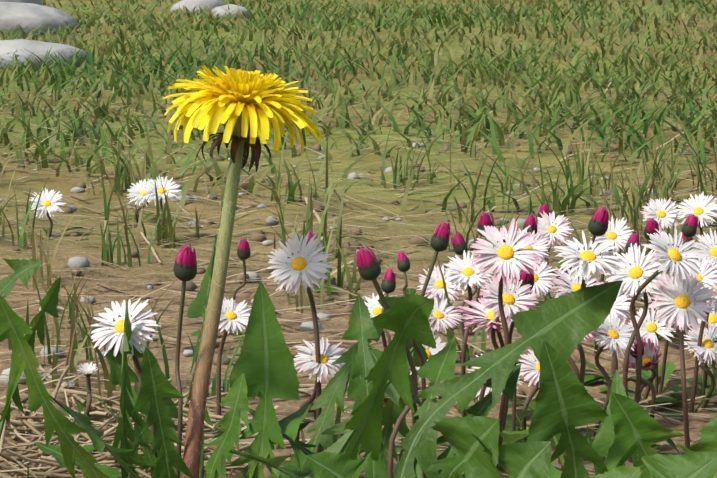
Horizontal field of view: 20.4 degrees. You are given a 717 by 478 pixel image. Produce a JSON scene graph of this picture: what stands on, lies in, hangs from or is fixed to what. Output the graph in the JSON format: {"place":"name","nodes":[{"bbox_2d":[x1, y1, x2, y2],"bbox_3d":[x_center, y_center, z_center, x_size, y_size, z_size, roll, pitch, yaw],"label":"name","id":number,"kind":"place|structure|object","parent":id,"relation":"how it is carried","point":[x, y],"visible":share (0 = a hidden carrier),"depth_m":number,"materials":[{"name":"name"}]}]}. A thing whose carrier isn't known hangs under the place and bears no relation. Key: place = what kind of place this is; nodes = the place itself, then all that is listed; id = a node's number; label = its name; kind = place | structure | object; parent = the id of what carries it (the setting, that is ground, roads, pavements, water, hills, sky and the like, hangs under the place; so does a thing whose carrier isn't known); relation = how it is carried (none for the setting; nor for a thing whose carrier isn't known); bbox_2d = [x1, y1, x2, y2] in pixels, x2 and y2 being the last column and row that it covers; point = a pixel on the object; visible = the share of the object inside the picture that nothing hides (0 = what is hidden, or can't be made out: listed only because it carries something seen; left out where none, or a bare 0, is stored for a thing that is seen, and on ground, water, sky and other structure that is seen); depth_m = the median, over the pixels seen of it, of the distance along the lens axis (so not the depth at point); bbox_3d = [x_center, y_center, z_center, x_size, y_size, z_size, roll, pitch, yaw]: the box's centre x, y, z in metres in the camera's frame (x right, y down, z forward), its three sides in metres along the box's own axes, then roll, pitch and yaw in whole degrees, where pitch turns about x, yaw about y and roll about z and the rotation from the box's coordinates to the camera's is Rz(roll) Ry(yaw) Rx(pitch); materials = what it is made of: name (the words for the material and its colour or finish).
{"place":"outdoors","nodes":[
{"label":"outdoors","id":0,"kind":"place"},
{"bbox_2d":[0,0,716,477],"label":"grass","id":1,"kind":"structure","parent":0,"point":[142,78],"depth_m":1.97,"materials":[{"name":"green plant"}]},
{"bbox_2d":[0,0,716,477],"bbox_3d":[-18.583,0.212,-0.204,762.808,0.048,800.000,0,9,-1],"label":"ground","id":2,"kind":"structure","parent":0,"point":[380,234],"depth_m":1.29,"materials":[{"name":"soil"}]},
{"bbox_2d":[29,188,65,236],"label":"daisy","id":3,"kind":"object","parent":2,"relation":"on","point":[48,204],"visible":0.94,"depth_m":1.15,"materials":[{"name":"white plant"}]},
{"bbox_2d":[78,362,97,414],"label":"daisy","id":4,"kind":"object","parent":2,"relation":"on","point":[87,370],"visible":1,"depth_m":0.69,"materials":[{"name":"white plant"}]},
{"bbox_2d":[91,298,160,457],"bbox_3d":[-0.068,0.053,0.579,0.020,0.072,0.022,-2,9,-15],"label":"daisy","id":5,"kind":"object","parent":2,"relation":"on","point":[111,331],"visible":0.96,"depth_m":0.57,"materials":[{"name":"white plant"}]},
{"bbox_2d":[127,179,153,222],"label":"daisy","id":6,"kind":"object","parent":2,"relation":"on","point":[138,193],"visible":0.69,"depth_m":1.19,"materials":[{"name":"white plant"}]},
{"bbox_2d":[143,176,181,239],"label":"daisy","id":7,"kind":"object","parent":2,"relation":"on","point":[166,183],"visible":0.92,"depth_m":1.12,"materials":[{"name":"white plant"}]},
{"bbox_2d":[173,243,196,477],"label":"daisy bud","id":8,"kind":"object","parent":2,"relation":"on","point":[185,268],"visible":1,"depth_m":0.55,"materials":[{"name":"plant"}]},
{"bbox_2d":[0,65,435,477],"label":"dandelion","id":9,"kind":"object","parent":2,"relation":"on","point":[264,370],"depth_m":0.56,"materials":[{"name":"green plant"}]},
{"bbox_2d":[216,298,251,419],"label":"daisy","id":10,"kind":"object","parent":2,"relation":"on","point":[233,315],"visible":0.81,"depth_m":0.70,"materials":[{"name":"white plant"}]},
{"bbox_2d":[232,238,250,299],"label":"daisy bud","id":11,"kind":"object","parent":2,"relation":"on","point":[243,252],"visible":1,"depth_m":0.84,"materials":[{"name":"pink plant"}]},
{"bbox_2d":[267,232,332,452],"bbox_3d":[-0.018,0.040,0.607,0.020,0.086,0.032,0,9,-1],"label":"daisy","id":12,"kind":"object","parent":2,"relation":"on","point":[294,260],"visible":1,"depth_m":0.59,"materials":[{"name":"white plant"}]},
{"bbox_2d":[304,230,315,287],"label":"daisy bud","id":13,"kind":"object","parent":2,"relation":"on","point":[310,233],"visible":0.35,"depth_m":0.97,"materials":[{"name":"pink plant"}]},
{"bbox_2d":[293,337,346,476],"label":"daisy","id":14,"kind":"object","parent":2,"relation":"on","point":[325,367],"visible":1,"depth_m":0.62,"materials":[{"name":"white plant"}]},
{"bbox_2d":[0,76,716,477],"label":"dry straw","id":15,"kind":"object","parent":2,"relation":"on","point":[26,424],"visible":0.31,"depth_m":0.84,"materials":[{"name":"beige plant"}]},
{"bbox_2d":[0,0,716,477],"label":"rocks","id":16,"kind":"object","parent":2,"relation":"on","point":[28,14],"visible":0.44,"depth_m":1.34,"materials":[{"name":"stone"}]},
{"bbox_2d":[19,213,716,477],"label":"daisies","id":17,"kind":"object","parent":2,"relation":"on","point":[376,354],"visible":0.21,"depth_m":0.76,"materials":[{"name":"green plant"}]},
{"bbox_2d":[365,292,392,349],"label":"daisy","id":18,"kind":"object","parent":2,"relation":"on","point":[373,305],"visible":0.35,"depth_m":0.80,"materials":[{"name":"white plant"}]},
{"bbox_2d":[355,244,417,477],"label":"daisy bud","id":19,"kind":"object","parent":2,"relation":"on","point":[369,266],"visible":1,"depth_m":0.47,"materials":[{"name":"plant"}]},
{"bbox_2d":[381,268,395,343],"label":"daisy bud","id":20,"kind":"object","parent":2,"relation":"on","point":[388,284],"visible":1,"depth_m":0.76,"materials":[{"name":"pink plant"}]},
{"bbox_2d":[397,250,409,295],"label":"daisy bud","id":21,"kind":"object","parent":2,"relation":"on","point":[403,264],"visible":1,"depth_m":0.91,"materials":[{"name":"pink plant"}]},
{"bbox_2d":[229,280,622,477],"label":"dandelion leaves","id":22,"kind":"object","parent":2,"relation":"on","point":[564,326],"visible":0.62,"depth_m":0.58,"materials":[{"name":"green plant"}]},
{"bbox_2d":[409,327,445,425],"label":"daisy","id":23,"kind":"object","parent":2,"relation":"on","point":[430,351],"visible":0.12,"depth_m":0.67,"materials":[{"name":"white plant"}]},
{"bbox_2d":[410,222,449,477],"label":"daisy bud","id":24,"kind":"object","parent":2,"relation":"on","point":[439,240],"visible":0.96,"depth_m":0.58,"materials":[{"name":"plant"}]},
{"bbox_2d":[417,265,463,319],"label":"daisy","id":25,"kind":"object","parent":2,"relation":"on","point":[435,286],"visible":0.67,"depth_m":0.88,"materials":[{"name":"white plant"}]},
{"bbox_2d":[428,296,462,385],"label":"daisy","id":26,"kind":"object","parent":2,"relation":"on","point":[441,316],"visible":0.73,"depth_m":0.74,"materials":[{"name":"white plant"}]},
{"bbox_2d":[451,231,476,368],"bbox_3d":[0.042,0.026,0.789,0.011,0.058,0.007,0,9,-1],"label":"daisy bud","id":27,"kind":"object","parent":2,"relation":"on","point":[459,244],"visible":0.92,"depth_m":0.79,"materials":[{"name":"plant"}]},
{"bbox_2d":[444,250,493,416],"bbox_3d":[0.040,0.038,0.702,0.018,0.069,0.022,6,11,32],"label":"daisy","id":28,"kind":"object","parent":2,"relation":"on","point":[462,271],"visible":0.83,"depth_m":0.70,"materials":[{"name":"white plant"}]},
{"bbox_2d":[473,211,493,330],"bbox_3d":[0.054,0.016,0.860,0.009,0.057,0.008,0,9,-1],"label":"daisy bud","id":29,"kind":"object","parent":2,"relation":"on","point":[485,219],"visible":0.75,"depth_m":0.85,"materials":[{"name":"pink plant"}]},
{"bbox_2d":[457,289,529,400],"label":"daisy","id":30,"kind":"object","parent":2,"relation":"on","point":[485,317],"visible":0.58,"depth_m":0.65,"materials":[{"name":"white plant"}]},
{"bbox_2d":[467,354,522,402],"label":"daisy","id":31,"kind":"object","parent":2,"relation":"on","point":[488,390],"visible":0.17,"depth_m":0.67,"materials":[{"name":"white plant"}]},
{"bbox_2d":[470,218,542,445],"bbox_3d":[0.044,0.037,0.610,0.022,0.090,0.034,0,9,-1],"label":"daisy","id":32,"kind":"object","parent":2,"relation":"on","point":[505,254],"visible":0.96,"depth_m":0.60,"materials":[{"name":"white plant"}]},
{"bbox_2d":[480,276,537,468],"bbox_3d":[0.048,0.046,0.635,0.018,0.071,0.021,4,10,22],"label":"daisy","id":33,"kind":"object","parent":2,"relation":"on","point":[514,297],"visible":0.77,"depth_m":0.63,"materials":[{"name":"white plant"}]},
{"bbox_2d":[305,340,716,477],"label":"dandelion leaves","id":34,"kind":"object","parent":2,"relation":"on","point":[566,404],"visible":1,"depth_m":0.47,"materials":[{"name":"green plant"}]},
{"bbox_2d":[509,269,534,430],"bbox_3d":[0.053,0.043,0.654,0.008,0.071,0.012,0,9,-1],"label":"daisy bud","id":35,"kind":"object","parent":2,"relation":"on","point":[526,278],"visible":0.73,"depth_m":0.66,"materials":[{"name":"plant"}]},
{"bbox_2d":[516,349,539,429],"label":"daisy","id":36,"kind":"object","parent":2,"relation":"on","point":[530,365],"visible":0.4,"depth_m":0.70,"materials":[{"name":"white plant"}]},
{"bbox_2d":[522,212,537,233],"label":"daisy bud","id":37,"kind":"object","parent":2,"relation":"on","point":[532,221],"visible":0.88,"depth_m":0.92,"materials":[{"name":"pink plant"}]},
{"bbox_2d":[508,258,558,306],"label":"daisy","id":38,"kind":"object","parent":2,"relation":"on","point":[542,281],"visible":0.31,"depth_m":0.71,"materials":[{"name":"white plant"}]},
{"bbox_2d":[519,228,549,303],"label":"daisy","id":39,"kind":"object","parent":2,"relation":"on","point":[540,244],"visible":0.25,"depth_m":0.90,"materials":[{"name":"white plant"}]},
{"bbox_2d":[538,204,550,264],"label":"daisy bud","id":40,"kind":"object","parent":2,"relation":"on","point":[545,207],"visible":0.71,"depth_m":1.02,"materials":[{"name":"pink plant"}]},
{"bbox_2d":[534,210,573,287],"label":"daisy","id":41,"kind":"object","parent":2,"relation":"on","point":[550,228],"visible":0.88,"depth_m":0.98,"materials":[{"name":"white plant"}]},
{"bbox_2d":[550,265,602,378],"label":"daisy","id":42,"kind":"object","parent":2,"relation":"on","point":[567,285],"visible":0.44,"depth_m":0.63,"materials":[{"name":"white plant"}]},
{"bbox_2d":[553,231,622,470],"bbox_3d":[0.067,0.041,0.591,0.020,0.086,0.025,0,9,-1],"label":"daisy","id":43,"kind":"object","parent":2,"relation":"on","point":[587,259],"visible":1,"depth_m":0.58,"materials":[{"name":"white plant"}]},
{"bbox_2d":[583,325,602,341],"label":"daisy","id":44,"kind":"object","parent":2,"relation":"on","point":[590,335],"depth_m":0.69,"materials":[{"name":"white plant"}]},
{"bbox_2d":[582,206,608,271],"bbox_3d":[0.077,0.032,0.686,0.017,0.087,0.012,0,9,-1],"label":"daisy bud","id":45,"kind":"object","parent":2,"relation":"on","point":[598,223],"visible":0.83,"depth_m":0.68,"materials":[{"name":"pink plant"}]},
{"bbox_2d":[599,280,613,376],"bbox_3d":[0.097,0.037,0.784,0.009,0.042,0.007,0,9,-1],"label":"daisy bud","id":46,"kind":"object","parent":2,"relation":"on","point":[612,367],"depth_m":0.79,"materials":[{"name":"plant"}]},
{"bbox_2d":[590,216,633,282],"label":"daisy","id":47,"kind":"object","parent":2,"relation":"on","point":[617,235],"visible":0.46,"depth_m":0.92,"materials":[{"name":"white plant"}]},
{"bbox_2d":[591,312,635,434],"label":"daisy","id":48,"kind":"object","parent":2,"relation":"on","point":[612,332],"visible":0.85,"depth_m":0.70,"materials":[{"name":"white plant"}]},
{"bbox_2d":[602,282,630,374],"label":"daisy","id":49,"kind":"object","parent":2,"relation":"on","point":[619,307],"visible":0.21,"depth_m":0.71,"materials":[{"name":"white plant"}]},
{"bbox_2d":[621,232,639,368],"bbox_3d":[0.105,0.028,0.776,0.008,0.062,0.008,0,9,-1],"label":"daisy bud","id":50,"kind":"object","parent":2,"relation":"on","point":[633,238],"visible":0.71,"depth_m":0.77,"materials":[{"name":"pink plant"}]},
{"bbox_2d":[606,243,663,396],"bbox_3d":[0.089,0.039,0.652,0.020,0.076,0.023,-2,9,-14],"label":"daisy","id":51,"kind":"object","parent":2,"relation":"on","point":[637,269],"visible":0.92,"depth_m":0.65,"materials":[{"name":"white plant"}]},
{"bbox_2d":[624,337,661,401],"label":"daisy","id":52,"kind":"object","parent":2,"relation":"on","point":[649,359],"visible":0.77,"depth_m":0.73,"materials":[{"name":"pink plant"}]},
{"bbox_2d":[630,337,655,418],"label":"daisy","id":53,"kind":"object","parent":2,"relation":"on","point":[643,380],"visible":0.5,"depth_m":0.72,"materials":[{"name":"brown plant"}]},
{"bbox_2d":[644,217,658,394],"bbox_3d":[0.111,0.028,0.754,0.009,0.075,0.018,0,9,-1],"label":"daisy bud","id":54,"kind":"object","parent":2,"relation":"on","point":[652,225],"visible":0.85,"depth_m":0.74,"materials":[{"name":"plant"}]},
{"bbox_2d":[628,307,675,399],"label":"daisy","id":55,"kind":"object","parent":2,"relation":"on","point":[651,327],"visible":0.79,"depth_m":0.75,"materials":[{"name":"white plant"}]},
{"bbox_2d":[643,273,676,337],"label":"daisy","id":56,"kind":"object","parent":2,"relation":"on","point":[654,284],"visible":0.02,"depth_m":0.84,"materials":[{"name":"white plant"}]},
{"bbox_2d":[640,198,681,232],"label":"daisy","id":57,"kind":"object","parent":2,"relation":"on","point":[668,213],"visible":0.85,"depth_m":1.02,"materials":[{"name":"white plant"}]},
{"bbox_2d":[628,226,704,462],"bbox_3d":[0.098,0.037,0.635,0.022,0.083,0.029,0,9,-1],"label":"daisy","id":58,"kind":"object","parent":2,"relation":"on","point":[675,255],"visible":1,"depth_m":0.63,"materials":[{"name":"white plant"}]},
{"bbox_2d":[659,214,697,393],"bbox_3d":[0.122,0.027,0.761,0.014,0.074,0.006,0,9,-1],"label":"daisy bud","id":59,"kind":"object","parent":2,"relation":"on","point":[689,227],"visible":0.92,"depth_m":0.76,"materials":[{"name":"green plant"}]},
{"bbox_2d":[649,274,716,453],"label":"daisy","id":60,"kind":"object","parent":2,"relation":"on","point":[682,303],"visible":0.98,"depth_m":0.64,"materials":[{"name":"white plant"}]},
{"bbox_2d":[681,231,692,249],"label":"daisy bud","id":61,"kind":"object","parent":2,"relation":"on","point":[683,237],"visible":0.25,"depth_m":0.88,"materials":[{"name":"pink plant"}]},
{"bbox_2d":[672,255,716,412],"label":"daisy","id":62,"kind":"object","parent":2,"relation":"on","point":[706,268],"visible":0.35,"depth_m":0.72,"materials":[{"name":"white plant"}]},
{"bbox_2d":[676,192,716,235],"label":"daisy","id":63,"kind":"object","parent":2,"relation":"on","point":[701,206],"visible":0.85,"depth_m":0.95,"materials":[{"name":"white plant"}]},
{"bbox_2d":[683,322,716,409],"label":"daisy","id":64,"kind":"object","parent":2,"relation":"on","point":[707,350],"visible":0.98,"depth_m":0.73,"materials":[{"name":"white plant"}]},
{"bbox_2d":[688,302,716,369],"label":"daisy","id":65,"kind":"object","parent":2,"relation":"on","point":[713,318],"visible":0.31,"depth_m":0.80,"materials":[{"name":"white plant"}]},
{"bbox_2d":[691,228,716,270],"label":"daisy","id":66,"kind":"object","parent":2,"relation":"on","point":[707,245],"visible":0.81,"depth_m":0.82,"materials":[{"name":"white plant"}]},
{"bbox_2d":[701,271,716,401],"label":"daisy","id":67,"kind":"object","parent":2,"relation":"on","point":[705,374],"visible":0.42,"depth_m":0.75,"materials":[{"name":"plant"}]}
]}

